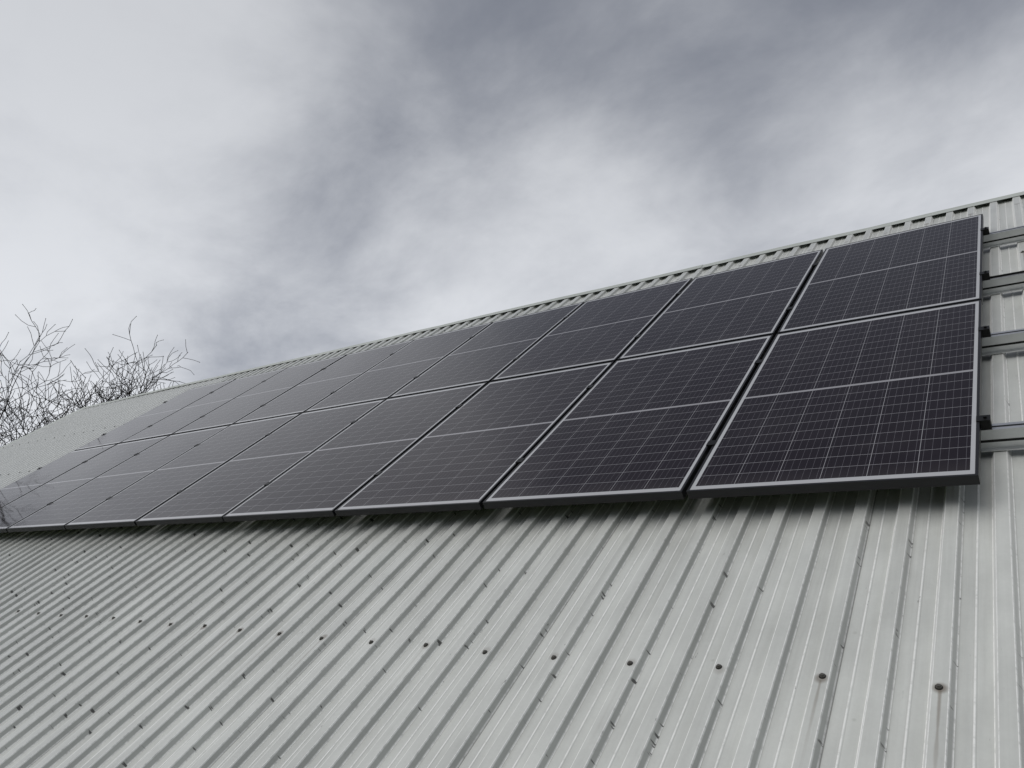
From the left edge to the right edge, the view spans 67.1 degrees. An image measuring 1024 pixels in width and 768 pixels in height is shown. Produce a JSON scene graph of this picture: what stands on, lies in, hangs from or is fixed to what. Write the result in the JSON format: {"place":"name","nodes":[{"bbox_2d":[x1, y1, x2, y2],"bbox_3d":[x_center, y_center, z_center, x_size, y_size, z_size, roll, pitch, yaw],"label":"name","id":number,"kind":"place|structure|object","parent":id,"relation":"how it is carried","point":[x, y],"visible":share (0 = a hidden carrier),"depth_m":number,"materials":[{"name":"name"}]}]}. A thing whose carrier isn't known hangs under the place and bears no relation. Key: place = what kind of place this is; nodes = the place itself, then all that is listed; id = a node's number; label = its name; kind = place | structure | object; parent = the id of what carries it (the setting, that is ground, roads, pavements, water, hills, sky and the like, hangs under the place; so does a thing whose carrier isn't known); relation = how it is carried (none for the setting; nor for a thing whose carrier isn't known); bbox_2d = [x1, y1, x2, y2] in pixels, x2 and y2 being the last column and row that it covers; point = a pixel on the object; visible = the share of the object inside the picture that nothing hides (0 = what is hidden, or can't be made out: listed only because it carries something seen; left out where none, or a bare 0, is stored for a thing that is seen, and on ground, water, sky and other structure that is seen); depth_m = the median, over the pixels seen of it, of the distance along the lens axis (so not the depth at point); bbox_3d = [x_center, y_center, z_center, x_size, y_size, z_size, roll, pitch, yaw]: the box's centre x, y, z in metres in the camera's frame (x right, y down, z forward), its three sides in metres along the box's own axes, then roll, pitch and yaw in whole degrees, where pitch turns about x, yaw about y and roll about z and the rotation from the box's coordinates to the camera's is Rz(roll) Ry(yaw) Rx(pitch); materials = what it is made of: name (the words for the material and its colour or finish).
{"place":"outdoors","nodes":[
{"label":"outdoors","id":0,"kind":"place"},
{"bbox_2d":[0,0,1023,446],"label":"sky","id":1,"kind":"structure","parent":0,"point":[254,183],"materials":[{"name":"grey"}]},
{"label":"ground","id":2,"kind":"structure","parent":0,"visible":0},
{"bbox_2d":[0,304,199,447],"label":"bare ash tree","id":3,"kind":"object","parent":2,"relation":"on","point":[108,399],"visible":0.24,"depth_m":19.12,"materials":[{"name":"brown plant"}]},
{"bbox_3d":[-1.690,2.800,8.759,13.843,6.656,10.420,-9,-16,35],"label":"building","id":4,"kind":"object","parent":2,"relation":"on","visible":0},
{"bbox_2d":[0,407,85,448],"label":"roof verge flashings","id":5,"kind":"object","parent":4,"relation":"attached to","point":[42,427],"visible":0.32,"depth_m":12.94,"materials":[{"name":"grey metal"}]},
{"bbox_2d":[0,196,1023,767],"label":"roof slope","id":6,"kind":"structure","parent":4,"relation":"on","point":[884,610],"depth_m":2.82,"materials":[{"name":"paint"}]},
{"bbox_2d":[0,251,1023,689],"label":"roof screws","id":7,"kind":"object","parent":6,"relation":"attached to","point":[822,675],"visible":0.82,"depth_m":2.57,"materials":[{"name":"black metal"}]},
{"bbox_2d":[83,191,1023,407],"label":"roof ridge cap","id":8,"kind":"object","parent":6,"relation":"on","point":[838,236],"visible":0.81,"depth_m":7.20,"materials":[{"name":"grey metal"}]},
{"bbox_2d":[981,226,1023,451],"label":"mounting rails","id":9,"kind":"object","parent":6,"relation":"on","point":[1003,436],"visible":0.05,"depth_m":3.46,"materials":[{"name":"metal"}]},
{"bbox_2d":[0,214,983,532],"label":"solar array","id":10,"kind":"object","parent":9,"relation":"on","point":[866,374],"visible":1,"depth_m":4.58,"materials":[{"name":"black glass"}]},
{"bbox_2d":[0,227,991,507],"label":"panel clamps","id":11,"kind":"object","parent":9,"relation":"attached to","point":[984,421],"visible":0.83,"depth_m":4.10,"materials":[{"name":"black metal"}]},
{"bbox_2d":[990,270,1023,277],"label":"solar cable","id":12,"kind":"object","parent":9,"relation":"attached to","point":[1006,274],"visible":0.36,"depth_m":4.07,"materials":[{"name":"black rubber"}]}
]}

